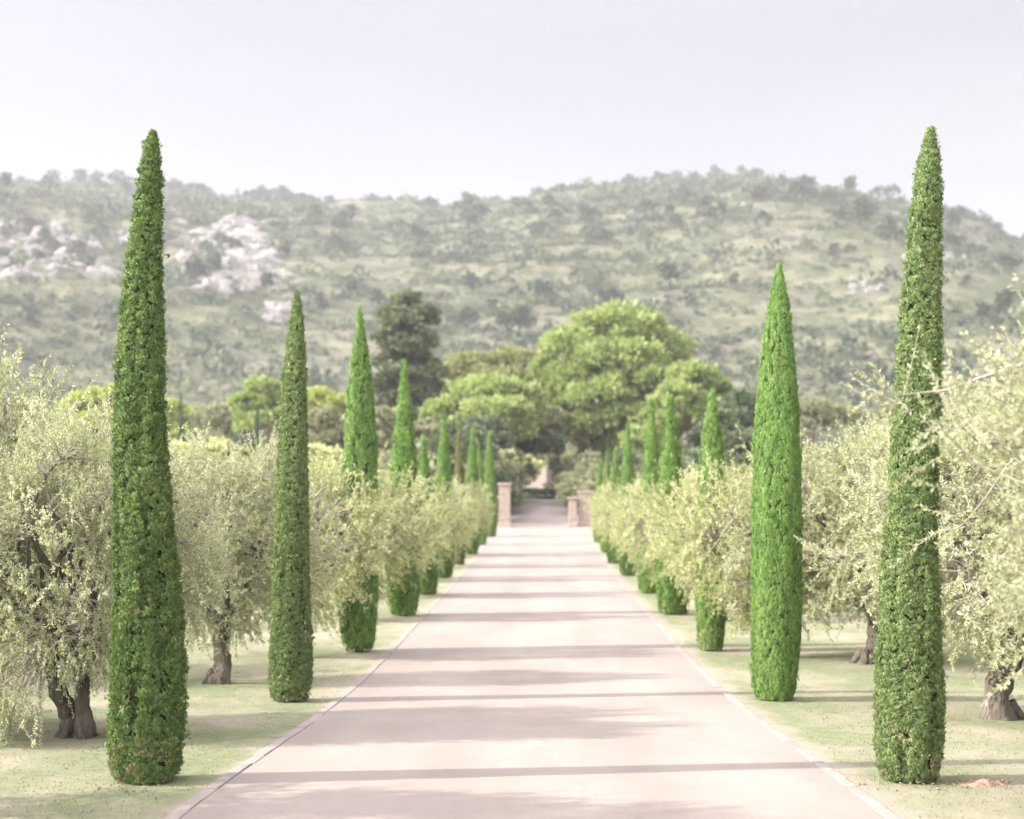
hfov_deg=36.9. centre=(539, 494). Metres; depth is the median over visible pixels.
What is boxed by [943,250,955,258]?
loose rock
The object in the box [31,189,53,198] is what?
hillside tree
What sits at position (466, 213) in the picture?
hillside tree
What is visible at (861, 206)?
hillside tree
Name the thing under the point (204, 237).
loose rock
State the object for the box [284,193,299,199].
hillside tree
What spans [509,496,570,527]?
drive
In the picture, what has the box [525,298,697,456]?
stone pine
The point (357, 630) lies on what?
cypress tree
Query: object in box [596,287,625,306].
hillside tree
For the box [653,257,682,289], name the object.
hillside tree
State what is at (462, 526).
olive tree
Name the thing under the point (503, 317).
hillside tree
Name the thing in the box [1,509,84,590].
olive tree
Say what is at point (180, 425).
cypress tree
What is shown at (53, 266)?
loose rock
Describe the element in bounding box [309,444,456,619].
olive tree
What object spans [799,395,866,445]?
broadleaf tree
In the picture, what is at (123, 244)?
hillside tree
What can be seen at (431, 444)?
broadleaf tree
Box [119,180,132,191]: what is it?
hillside tree
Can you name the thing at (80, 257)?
hillside tree
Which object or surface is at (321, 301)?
hillside tree
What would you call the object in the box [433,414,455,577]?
cypress tree
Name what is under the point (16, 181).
hillside tree
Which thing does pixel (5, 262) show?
loose rock
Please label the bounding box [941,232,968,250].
hillside tree
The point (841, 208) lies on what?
hillside tree
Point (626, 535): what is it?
olive tree
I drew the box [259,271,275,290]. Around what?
hillside tree
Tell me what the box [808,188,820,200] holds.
hillside tree
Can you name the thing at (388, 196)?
hillside tree
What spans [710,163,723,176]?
hillside tree
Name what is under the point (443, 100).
sky
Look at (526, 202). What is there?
hillside tree
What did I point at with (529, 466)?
bush
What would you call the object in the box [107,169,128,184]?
hillside tree
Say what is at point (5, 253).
hillside tree
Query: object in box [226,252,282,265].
loose rock
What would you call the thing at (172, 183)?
hillside tree
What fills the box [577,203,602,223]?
hillside tree
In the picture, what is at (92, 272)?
loose rock
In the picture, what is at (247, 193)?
hillside tree
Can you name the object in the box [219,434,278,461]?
broadleaf tree
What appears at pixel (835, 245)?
hillside tree
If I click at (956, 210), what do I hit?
hillside tree
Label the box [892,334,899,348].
hillside tree
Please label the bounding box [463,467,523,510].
bush
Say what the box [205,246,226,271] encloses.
hillside tree
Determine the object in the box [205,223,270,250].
rock outcrop
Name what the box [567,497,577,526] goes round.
gate pillar
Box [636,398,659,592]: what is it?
cypress tree
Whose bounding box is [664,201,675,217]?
hillside tree
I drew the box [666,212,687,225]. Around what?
hillside tree
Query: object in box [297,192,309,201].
hillside tree
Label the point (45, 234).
hillside tree
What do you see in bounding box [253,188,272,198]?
hillside tree
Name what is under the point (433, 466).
bush
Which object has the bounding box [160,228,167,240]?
hillside tree
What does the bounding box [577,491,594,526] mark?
gate pillar
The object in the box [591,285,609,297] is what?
hillside tree
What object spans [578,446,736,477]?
bush
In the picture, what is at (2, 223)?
loose rock
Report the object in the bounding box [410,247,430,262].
hillside tree
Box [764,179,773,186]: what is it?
hillside tree
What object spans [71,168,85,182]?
hillside tree
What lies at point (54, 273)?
loose rock
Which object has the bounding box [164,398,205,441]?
broadleaf tree
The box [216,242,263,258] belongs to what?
loose rock
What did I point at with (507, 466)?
bush
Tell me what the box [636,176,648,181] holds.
hillside tree
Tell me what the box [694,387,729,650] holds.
cypress tree
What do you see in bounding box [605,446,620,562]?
cypress tree
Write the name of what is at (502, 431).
broadleaf tree
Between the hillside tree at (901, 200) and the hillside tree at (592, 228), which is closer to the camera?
the hillside tree at (592, 228)
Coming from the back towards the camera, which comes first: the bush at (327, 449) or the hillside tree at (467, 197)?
the hillside tree at (467, 197)
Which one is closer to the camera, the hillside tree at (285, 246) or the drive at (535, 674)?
the drive at (535, 674)
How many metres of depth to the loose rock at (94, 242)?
537.69 m
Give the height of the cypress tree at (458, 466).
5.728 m
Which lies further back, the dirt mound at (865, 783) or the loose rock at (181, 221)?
the loose rock at (181, 221)
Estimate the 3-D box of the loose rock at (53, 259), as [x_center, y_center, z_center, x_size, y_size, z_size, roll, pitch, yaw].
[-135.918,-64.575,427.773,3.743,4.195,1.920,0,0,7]
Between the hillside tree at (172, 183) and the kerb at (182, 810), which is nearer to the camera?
the kerb at (182, 810)
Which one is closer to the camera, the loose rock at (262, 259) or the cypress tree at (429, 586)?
the cypress tree at (429, 586)
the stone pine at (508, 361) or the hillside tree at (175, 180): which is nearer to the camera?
the stone pine at (508, 361)
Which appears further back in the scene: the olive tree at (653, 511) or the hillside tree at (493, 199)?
the hillside tree at (493, 199)
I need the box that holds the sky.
[0,0,1023,237]
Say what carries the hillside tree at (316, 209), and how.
on the hill
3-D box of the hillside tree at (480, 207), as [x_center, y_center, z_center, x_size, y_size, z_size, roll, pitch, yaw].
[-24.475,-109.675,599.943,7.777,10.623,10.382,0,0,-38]
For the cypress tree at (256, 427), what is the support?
on the ground at (900, 801)
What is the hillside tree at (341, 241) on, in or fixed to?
on the hill
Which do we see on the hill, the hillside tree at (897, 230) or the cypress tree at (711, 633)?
the hillside tree at (897, 230)
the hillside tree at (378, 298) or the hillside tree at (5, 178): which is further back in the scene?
the hillside tree at (5, 178)
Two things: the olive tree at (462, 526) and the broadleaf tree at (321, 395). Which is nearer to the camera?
the olive tree at (462, 526)
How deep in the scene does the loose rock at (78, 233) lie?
544.30 m
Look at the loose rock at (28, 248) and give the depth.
511.09 m
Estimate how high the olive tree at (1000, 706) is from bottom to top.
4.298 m
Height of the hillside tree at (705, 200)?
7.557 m
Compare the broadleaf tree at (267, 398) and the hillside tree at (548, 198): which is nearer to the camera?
the broadleaf tree at (267, 398)
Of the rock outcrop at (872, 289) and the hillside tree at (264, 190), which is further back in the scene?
the hillside tree at (264, 190)
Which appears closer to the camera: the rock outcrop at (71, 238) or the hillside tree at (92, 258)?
the hillside tree at (92, 258)
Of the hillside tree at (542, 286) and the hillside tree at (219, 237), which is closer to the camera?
the hillside tree at (542, 286)
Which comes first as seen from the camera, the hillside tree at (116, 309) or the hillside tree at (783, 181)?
the hillside tree at (116, 309)
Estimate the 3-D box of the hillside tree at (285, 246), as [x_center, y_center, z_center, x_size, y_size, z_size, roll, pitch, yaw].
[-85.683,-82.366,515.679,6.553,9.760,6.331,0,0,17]
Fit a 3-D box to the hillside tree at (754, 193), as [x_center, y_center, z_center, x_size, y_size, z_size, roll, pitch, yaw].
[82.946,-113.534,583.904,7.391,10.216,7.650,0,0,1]
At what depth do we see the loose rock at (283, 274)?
474.72 m
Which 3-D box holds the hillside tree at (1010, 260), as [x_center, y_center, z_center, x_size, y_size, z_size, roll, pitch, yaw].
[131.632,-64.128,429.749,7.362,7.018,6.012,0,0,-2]
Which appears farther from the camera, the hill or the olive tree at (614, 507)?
the hill
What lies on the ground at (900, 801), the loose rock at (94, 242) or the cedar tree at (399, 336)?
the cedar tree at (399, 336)
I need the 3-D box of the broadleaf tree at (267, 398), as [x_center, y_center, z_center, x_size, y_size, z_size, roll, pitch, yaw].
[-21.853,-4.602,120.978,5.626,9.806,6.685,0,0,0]
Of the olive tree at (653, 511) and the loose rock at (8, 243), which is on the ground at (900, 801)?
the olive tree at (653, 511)
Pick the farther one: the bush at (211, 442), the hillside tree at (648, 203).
the hillside tree at (648, 203)
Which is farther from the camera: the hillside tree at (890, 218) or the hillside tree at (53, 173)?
the hillside tree at (53, 173)
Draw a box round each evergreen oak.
[509,405,594,470]
[514,424,572,457]
[681,386,756,459]
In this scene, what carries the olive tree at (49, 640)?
on the ground at (900, 801)
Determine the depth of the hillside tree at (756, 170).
852.51 m
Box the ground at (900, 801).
[0,505,1023,818]
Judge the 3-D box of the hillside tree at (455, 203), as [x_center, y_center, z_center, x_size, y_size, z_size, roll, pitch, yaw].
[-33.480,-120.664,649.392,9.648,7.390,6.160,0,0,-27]
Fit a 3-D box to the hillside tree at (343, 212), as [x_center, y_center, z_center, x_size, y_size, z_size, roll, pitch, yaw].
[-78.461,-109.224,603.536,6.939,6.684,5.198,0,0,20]
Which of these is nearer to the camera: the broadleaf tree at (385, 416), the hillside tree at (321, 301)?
the broadleaf tree at (385, 416)
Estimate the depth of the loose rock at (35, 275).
416.92 m
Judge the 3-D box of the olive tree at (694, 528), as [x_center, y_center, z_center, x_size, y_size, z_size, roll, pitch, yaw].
[3.658,0.880,25.331,3.955,4.181,2.521,0,0,0]
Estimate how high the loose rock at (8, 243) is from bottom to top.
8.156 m
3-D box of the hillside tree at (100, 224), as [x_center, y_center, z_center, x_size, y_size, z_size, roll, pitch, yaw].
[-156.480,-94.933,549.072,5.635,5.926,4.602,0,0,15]
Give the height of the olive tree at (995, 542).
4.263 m
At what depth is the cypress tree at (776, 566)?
19.29 m
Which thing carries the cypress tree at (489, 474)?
on the ground at (900, 801)
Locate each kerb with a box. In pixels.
[165,537,488,818]
[583,528,900,818]
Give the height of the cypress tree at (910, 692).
5.461 m
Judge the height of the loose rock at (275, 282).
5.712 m
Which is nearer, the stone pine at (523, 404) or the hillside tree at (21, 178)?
the stone pine at (523, 404)
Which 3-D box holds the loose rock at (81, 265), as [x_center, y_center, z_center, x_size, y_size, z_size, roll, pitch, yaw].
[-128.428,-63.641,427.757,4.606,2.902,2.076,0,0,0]
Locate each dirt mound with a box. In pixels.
[86,782,206,791]
[858,780,967,790]
[937,776,1021,786]
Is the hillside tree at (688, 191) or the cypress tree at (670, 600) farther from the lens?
the hillside tree at (688, 191)
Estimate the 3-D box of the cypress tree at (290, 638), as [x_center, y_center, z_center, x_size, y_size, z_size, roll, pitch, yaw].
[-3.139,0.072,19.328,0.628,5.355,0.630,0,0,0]
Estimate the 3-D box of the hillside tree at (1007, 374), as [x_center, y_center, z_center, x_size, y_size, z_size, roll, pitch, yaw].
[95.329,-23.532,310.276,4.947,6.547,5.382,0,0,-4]
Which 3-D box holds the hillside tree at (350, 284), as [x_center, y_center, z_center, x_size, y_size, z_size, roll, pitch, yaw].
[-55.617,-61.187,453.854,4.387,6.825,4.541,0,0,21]
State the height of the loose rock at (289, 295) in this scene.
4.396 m
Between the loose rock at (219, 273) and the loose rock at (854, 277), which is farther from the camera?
the loose rock at (219, 273)
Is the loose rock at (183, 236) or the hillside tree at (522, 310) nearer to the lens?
the hillside tree at (522, 310)
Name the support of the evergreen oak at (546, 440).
on the forecourt
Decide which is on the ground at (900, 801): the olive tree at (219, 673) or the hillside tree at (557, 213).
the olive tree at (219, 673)
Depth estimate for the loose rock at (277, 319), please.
397.91 m
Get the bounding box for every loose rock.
[0,218,10,230]
[0,235,19,249]
[0,256,11,268]
[0,262,34,279]
[8,244,43,260]
[10,221,24,230]
[10,233,32,241]
[27,258,37,264]
[30,272,44,278]
[37,259,49,264]
[39,262,66,270]
[47,256,58,262]
[48,270,60,276]
[50,217,72,227]
[53,224,67,233]
[54,246,90,261]
[64,264,74,270]
[71,230,86,237]
[71,261,86,269]
[85,261,122,280]
[88,238,103,249]
[109,235,119,239]
[119,232,129,242]
[171,218,187,226]
[174,247,201,261]
[177,233,191,240]
[188,227,221,236]
[188,274,237,294]
[190,238,205,248]
[198,235,213,240]
[208,270,231,278]
[209,254,276,275]
[211,212,259,232]
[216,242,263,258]
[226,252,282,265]
[232,268,261,281]
[238,284,255,293]
[243,277,258,286]
[258,278,279,287]
[261,218,283,224]
[261,246,286,258]
[261,313,285,325]
[272,268,293,278]
[282,292,294,300]
[845,283,863,294]
[847,275,859,282]
[878,283,887,288]
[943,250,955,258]
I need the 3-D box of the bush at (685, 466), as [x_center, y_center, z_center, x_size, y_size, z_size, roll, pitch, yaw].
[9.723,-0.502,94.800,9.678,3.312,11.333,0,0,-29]
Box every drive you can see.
[181,529,883,818]
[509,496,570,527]
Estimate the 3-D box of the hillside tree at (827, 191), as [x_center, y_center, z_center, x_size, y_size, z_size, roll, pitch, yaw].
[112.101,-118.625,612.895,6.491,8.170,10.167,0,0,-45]
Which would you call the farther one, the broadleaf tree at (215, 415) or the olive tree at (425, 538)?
the broadleaf tree at (215, 415)
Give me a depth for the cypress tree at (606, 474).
64.38 m
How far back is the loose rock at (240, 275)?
464.68 m
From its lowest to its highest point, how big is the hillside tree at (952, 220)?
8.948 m
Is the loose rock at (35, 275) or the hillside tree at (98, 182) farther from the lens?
the hillside tree at (98, 182)
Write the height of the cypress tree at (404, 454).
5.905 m
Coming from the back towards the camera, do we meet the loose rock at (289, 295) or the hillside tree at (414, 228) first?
the hillside tree at (414, 228)
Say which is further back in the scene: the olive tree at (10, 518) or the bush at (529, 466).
the bush at (529, 466)
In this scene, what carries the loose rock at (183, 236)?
on the hill
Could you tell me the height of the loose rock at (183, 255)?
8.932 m
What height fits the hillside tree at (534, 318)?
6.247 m
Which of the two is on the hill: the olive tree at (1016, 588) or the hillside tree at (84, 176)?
the hillside tree at (84, 176)
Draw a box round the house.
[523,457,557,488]
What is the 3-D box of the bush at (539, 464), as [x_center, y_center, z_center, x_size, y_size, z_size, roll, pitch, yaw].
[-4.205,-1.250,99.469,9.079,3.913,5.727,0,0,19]
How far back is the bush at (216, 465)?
95.19 m
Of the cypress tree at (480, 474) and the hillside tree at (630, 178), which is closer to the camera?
the cypress tree at (480, 474)
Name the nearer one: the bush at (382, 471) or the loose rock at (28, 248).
the bush at (382, 471)
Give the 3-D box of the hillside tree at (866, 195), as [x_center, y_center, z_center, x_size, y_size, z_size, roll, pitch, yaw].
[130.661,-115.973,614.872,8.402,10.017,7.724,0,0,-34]
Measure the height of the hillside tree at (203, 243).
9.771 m
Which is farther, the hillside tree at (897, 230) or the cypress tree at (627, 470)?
the hillside tree at (897, 230)
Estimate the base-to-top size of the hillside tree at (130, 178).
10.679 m
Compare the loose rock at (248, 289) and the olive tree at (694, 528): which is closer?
the olive tree at (694, 528)
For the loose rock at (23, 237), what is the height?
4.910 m
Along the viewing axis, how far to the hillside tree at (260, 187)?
872.98 m
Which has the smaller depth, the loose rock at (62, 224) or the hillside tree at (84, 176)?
the loose rock at (62, 224)
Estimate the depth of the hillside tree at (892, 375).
316.57 m
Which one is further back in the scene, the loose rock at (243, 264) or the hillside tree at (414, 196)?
the hillside tree at (414, 196)
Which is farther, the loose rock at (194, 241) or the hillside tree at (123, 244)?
the loose rock at (194, 241)
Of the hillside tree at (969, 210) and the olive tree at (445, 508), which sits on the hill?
the hillside tree at (969, 210)
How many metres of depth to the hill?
425.22 m
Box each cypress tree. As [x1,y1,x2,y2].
[102,128,191,784]
[177,393,184,443]
[253,404,259,439]
[267,289,315,702]
[338,306,379,651]
[384,357,421,615]
[417,434,438,594]
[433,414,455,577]
[453,413,466,564]
[465,427,480,553]
[476,442,487,544]
[483,430,498,536]
[592,458,602,542]
[599,453,610,551]
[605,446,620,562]
[617,423,637,575]
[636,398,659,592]
[653,392,691,614]
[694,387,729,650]
[748,263,804,700]
[868,125,948,783]
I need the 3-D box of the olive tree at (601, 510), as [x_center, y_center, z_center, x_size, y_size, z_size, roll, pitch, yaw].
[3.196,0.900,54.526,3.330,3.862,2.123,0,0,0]
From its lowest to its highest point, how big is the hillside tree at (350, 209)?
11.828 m
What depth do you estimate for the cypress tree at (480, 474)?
69.83 m
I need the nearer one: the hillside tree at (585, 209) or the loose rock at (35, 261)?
the loose rock at (35, 261)
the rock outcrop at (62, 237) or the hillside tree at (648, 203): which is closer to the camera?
the rock outcrop at (62, 237)
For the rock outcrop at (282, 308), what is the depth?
408.48 m
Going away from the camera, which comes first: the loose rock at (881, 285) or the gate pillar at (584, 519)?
the gate pillar at (584, 519)
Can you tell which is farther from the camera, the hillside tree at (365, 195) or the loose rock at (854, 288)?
the hillside tree at (365, 195)
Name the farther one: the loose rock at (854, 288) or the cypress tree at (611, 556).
the loose rock at (854, 288)
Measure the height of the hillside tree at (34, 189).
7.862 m
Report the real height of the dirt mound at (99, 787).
0.059 m
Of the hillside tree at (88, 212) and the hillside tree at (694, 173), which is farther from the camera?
the hillside tree at (694, 173)
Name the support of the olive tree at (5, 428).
on the ground at (900, 801)
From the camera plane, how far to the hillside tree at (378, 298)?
438.92 m
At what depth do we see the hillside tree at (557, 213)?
559.60 m
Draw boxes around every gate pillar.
[498,483,511,526]
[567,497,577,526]
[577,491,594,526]
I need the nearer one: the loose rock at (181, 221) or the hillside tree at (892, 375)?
the hillside tree at (892, 375)
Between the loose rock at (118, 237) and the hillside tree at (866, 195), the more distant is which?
the hillside tree at (866, 195)
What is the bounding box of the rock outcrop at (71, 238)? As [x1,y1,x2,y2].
[66,235,78,244]
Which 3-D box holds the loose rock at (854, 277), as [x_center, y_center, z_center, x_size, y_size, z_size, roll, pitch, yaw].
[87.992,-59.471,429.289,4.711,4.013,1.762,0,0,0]
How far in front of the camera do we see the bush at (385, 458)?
97.56 m
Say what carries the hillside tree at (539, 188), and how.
on the hill
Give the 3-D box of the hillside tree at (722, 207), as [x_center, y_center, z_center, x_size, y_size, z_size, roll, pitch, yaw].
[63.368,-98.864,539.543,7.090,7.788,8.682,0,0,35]
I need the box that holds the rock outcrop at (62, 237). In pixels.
[29,225,71,256]
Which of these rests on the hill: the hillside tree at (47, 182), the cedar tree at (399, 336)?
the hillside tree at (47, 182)
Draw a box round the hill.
[0,177,1023,452]
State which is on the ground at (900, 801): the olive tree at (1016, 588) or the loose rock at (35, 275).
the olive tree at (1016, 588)
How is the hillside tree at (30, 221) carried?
on the hill
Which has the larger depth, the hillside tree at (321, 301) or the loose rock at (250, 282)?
the loose rock at (250, 282)
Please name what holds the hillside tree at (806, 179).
on the hill
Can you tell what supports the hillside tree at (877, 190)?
on the hill
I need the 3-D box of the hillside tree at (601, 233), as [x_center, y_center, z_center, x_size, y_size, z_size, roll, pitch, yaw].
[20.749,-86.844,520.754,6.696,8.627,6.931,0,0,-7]
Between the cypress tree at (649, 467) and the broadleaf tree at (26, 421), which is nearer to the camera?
the cypress tree at (649, 467)
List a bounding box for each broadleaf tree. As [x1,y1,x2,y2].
[0,406,82,441]
[51,381,115,437]
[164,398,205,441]
[185,401,253,443]
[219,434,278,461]
[224,373,281,440]
[303,404,345,454]
[306,384,346,413]
[371,404,437,451]
[426,418,501,469]
[433,427,501,468]
[461,413,516,450]
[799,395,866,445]
[869,400,1010,440]
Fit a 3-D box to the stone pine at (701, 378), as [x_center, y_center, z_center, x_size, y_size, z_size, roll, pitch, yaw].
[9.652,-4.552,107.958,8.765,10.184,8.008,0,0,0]
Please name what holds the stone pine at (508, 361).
on the ground at (900, 801)
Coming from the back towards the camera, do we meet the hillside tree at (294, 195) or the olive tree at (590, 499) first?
the hillside tree at (294, 195)
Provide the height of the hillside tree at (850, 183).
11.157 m
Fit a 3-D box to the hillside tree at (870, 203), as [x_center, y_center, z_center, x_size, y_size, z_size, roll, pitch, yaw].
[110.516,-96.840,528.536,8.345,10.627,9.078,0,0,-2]
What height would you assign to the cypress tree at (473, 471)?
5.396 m
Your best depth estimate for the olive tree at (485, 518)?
61.43 m
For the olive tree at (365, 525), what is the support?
on the ground at (900, 801)
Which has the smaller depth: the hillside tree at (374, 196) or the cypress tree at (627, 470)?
the cypress tree at (627, 470)
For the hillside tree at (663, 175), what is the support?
on the hill
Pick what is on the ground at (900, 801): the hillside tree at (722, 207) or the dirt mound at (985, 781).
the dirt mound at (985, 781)
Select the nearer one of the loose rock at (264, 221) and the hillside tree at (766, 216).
the hillside tree at (766, 216)
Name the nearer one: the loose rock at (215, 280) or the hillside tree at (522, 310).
the hillside tree at (522, 310)
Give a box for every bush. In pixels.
[90,439,171,461]
[169,435,259,473]
[181,458,231,474]
[263,439,342,469]
[334,461,388,488]
[377,443,430,470]
[416,451,533,485]
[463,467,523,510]
[494,447,548,485]
[494,448,541,479]
[495,458,526,508]
[521,487,557,497]
[541,464,587,491]
[548,452,583,486]
[554,476,595,514]
[559,455,695,503]
[560,442,600,473]
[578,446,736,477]
[682,462,750,479]
[725,448,845,473]
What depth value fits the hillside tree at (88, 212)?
562.83 m
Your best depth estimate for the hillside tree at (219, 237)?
534.76 m
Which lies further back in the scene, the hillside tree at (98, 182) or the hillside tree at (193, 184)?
the hillside tree at (193, 184)
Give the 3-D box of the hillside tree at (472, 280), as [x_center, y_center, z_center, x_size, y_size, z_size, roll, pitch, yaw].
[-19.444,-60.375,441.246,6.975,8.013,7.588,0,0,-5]
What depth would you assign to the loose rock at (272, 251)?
524.07 m
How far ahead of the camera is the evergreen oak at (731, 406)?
102.64 m
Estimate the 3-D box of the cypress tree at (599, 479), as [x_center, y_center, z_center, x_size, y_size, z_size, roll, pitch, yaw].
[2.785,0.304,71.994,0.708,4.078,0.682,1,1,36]
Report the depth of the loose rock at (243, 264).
482.17 m
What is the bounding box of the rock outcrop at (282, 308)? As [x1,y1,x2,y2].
[262,301,292,317]
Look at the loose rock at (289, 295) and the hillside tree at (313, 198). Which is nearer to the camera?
the loose rock at (289, 295)
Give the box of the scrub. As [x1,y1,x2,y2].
[0,169,1023,450]
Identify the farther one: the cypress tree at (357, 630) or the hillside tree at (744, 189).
the hillside tree at (744, 189)
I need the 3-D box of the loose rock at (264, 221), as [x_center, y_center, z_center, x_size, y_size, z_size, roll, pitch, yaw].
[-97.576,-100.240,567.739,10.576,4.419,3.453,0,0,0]
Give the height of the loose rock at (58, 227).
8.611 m
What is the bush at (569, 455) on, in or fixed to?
on the ground at (900, 801)
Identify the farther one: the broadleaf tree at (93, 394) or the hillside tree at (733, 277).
the hillside tree at (733, 277)
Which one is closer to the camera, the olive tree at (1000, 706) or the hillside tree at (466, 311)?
the olive tree at (1000, 706)
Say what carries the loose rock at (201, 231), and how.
on the hill
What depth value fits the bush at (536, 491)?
103.95 m
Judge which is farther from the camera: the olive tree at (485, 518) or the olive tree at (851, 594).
the olive tree at (485, 518)
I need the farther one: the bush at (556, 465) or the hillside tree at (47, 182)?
the hillside tree at (47, 182)
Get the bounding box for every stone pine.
[417,370,552,444]
[432,343,544,395]
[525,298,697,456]
[617,358,733,453]
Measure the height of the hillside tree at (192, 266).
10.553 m
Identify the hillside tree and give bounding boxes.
[0,171,14,187]
[0,250,29,260]
[11,178,26,185]
[15,175,35,184]
[15,248,45,259]
[18,216,44,231]
[25,186,40,195]
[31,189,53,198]
[35,225,59,247]
[36,174,61,192]
[46,169,63,182]
[63,238,88,257]
[68,250,88,263]
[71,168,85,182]
[74,169,104,182]
[79,203,103,218]
[84,254,97,265]
[86,175,106,188]
[93,221,109,232]
[106,175,123,182]
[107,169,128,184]
[108,296,120,323]
[112,176,134,183]
[117,241,128,251]
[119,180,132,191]
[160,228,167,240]
[165,180,180,185]
[170,178,181,187]
[179,255,211,286]
[185,182,196,188]
[190,252,204,261]
[196,183,208,192]
[197,240,226,253]
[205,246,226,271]
[212,231,242,247]
[242,189,259,201]
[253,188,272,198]
[255,184,265,197]
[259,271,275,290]
[270,188,294,200]
[273,185,288,200]
[276,237,295,260]
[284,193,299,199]
[287,204,308,215]
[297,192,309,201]
[308,194,321,202]
[308,200,324,217]
[312,293,329,314]
[323,195,334,203]
[323,233,353,251]
[330,215,348,231]
[331,209,348,217]
[340,203,357,220]
[344,277,359,292]
[363,193,376,201]
[368,287,388,306]
[370,193,381,199]
[377,195,394,201]
[407,224,425,239]
[408,194,421,202]
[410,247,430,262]
[423,195,440,205]
[423,300,440,321]
[450,200,469,211]
[454,203,478,229]
[457,304,475,322]
[460,191,476,207]
[460,271,483,294]
[466,229,485,238]
[471,201,490,215]
[474,194,503,202]
[489,306,514,332]
[508,301,533,334]
[511,196,534,209]
[515,314,537,331]
[523,220,550,234]
[526,278,557,304]
[530,186,545,192]
[542,193,559,209]
[546,208,565,222]
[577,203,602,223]
[579,223,601,240]
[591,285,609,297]
[593,227,611,242]
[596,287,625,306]
[622,173,636,184]
[633,197,658,219]
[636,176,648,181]
[648,171,661,181]
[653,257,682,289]
[657,173,670,179]
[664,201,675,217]
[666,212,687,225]
[669,193,681,200]
[670,170,681,177]
[677,184,698,199]
[685,171,701,178]
[698,194,712,208]
[702,203,717,221]
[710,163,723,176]
[713,202,729,220]
[728,271,739,285]
[736,165,748,173]
[739,186,750,194]
[747,167,764,176]
[749,184,768,202]
[753,210,774,225]
[759,188,778,201]
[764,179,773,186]
[774,174,792,187]
[783,180,816,203]
[797,173,817,186]
[807,189,838,202]
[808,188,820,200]
[815,187,831,202]
[826,242,856,256]
[834,202,851,221]
[842,174,857,194]
[844,196,874,224]
[852,202,871,222]
[861,193,876,205]
[869,183,902,199]
[870,201,879,211]
[873,224,905,246]
[877,368,900,384]
[879,213,896,239]
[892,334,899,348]
[897,195,911,204]
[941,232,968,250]
[942,204,964,228]
[945,210,962,228]
[957,206,975,215]
[965,243,988,253]
[975,301,997,315]
[991,286,1019,314]
[999,253,1022,274]
[1001,371,1018,386]
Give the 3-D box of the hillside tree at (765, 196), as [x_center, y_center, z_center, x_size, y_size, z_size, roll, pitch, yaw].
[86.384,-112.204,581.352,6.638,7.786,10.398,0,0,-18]
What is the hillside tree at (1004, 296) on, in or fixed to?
on the hill
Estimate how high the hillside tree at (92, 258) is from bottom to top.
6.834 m
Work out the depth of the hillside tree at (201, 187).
843.83 m
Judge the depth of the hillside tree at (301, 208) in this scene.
681.98 m
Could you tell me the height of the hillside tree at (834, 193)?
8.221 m
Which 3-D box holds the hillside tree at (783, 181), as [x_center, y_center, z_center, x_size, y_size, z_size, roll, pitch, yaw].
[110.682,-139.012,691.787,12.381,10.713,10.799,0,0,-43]
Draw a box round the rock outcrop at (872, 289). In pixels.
[863,284,883,294]
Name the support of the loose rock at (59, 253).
on the hill
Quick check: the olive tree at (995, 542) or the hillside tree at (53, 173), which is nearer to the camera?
the olive tree at (995, 542)
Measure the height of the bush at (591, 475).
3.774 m
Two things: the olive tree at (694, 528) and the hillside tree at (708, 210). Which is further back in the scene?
the hillside tree at (708, 210)
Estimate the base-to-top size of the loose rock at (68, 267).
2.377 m
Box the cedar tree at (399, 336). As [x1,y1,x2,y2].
[369,287,449,432]
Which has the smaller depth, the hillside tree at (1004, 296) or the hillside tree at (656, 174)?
the hillside tree at (1004, 296)
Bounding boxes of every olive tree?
[0,322,109,697]
[0,350,42,574]
[0,374,254,747]
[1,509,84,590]
[39,452,114,605]
[106,419,356,684]
[182,437,419,639]
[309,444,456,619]
[326,466,467,597]
[384,464,484,572]
[431,472,490,558]
[432,468,500,550]
[581,476,636,542]
[586,467,641,562]
[597,472,640,570]
[603,461,695,587]
[626,457,752,620]
[644,423,870,642]
[702,402,1003,664]
[793,370,1023,720]
[838,252,1023,706]
[943,450,1015,613]
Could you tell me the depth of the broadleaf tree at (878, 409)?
123.53 m
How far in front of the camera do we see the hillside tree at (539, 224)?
549.41 m
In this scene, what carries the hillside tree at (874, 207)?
on the hill
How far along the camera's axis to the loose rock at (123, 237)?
541.04 m
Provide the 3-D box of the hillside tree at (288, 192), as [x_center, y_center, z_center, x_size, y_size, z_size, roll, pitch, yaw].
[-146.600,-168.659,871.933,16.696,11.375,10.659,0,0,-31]
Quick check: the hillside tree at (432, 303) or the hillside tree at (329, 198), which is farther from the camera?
the hillside tree at (329, 198)
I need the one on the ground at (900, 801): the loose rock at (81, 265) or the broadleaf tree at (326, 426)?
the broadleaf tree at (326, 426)
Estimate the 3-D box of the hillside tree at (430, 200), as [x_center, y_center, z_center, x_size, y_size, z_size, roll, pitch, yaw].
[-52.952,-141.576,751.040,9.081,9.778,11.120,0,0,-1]
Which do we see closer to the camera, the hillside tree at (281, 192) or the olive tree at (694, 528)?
the olive tree at (694, 528)
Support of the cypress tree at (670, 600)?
on the ground at (900, 801)
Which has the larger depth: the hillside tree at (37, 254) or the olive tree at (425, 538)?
the hillside tree at (37, 254)

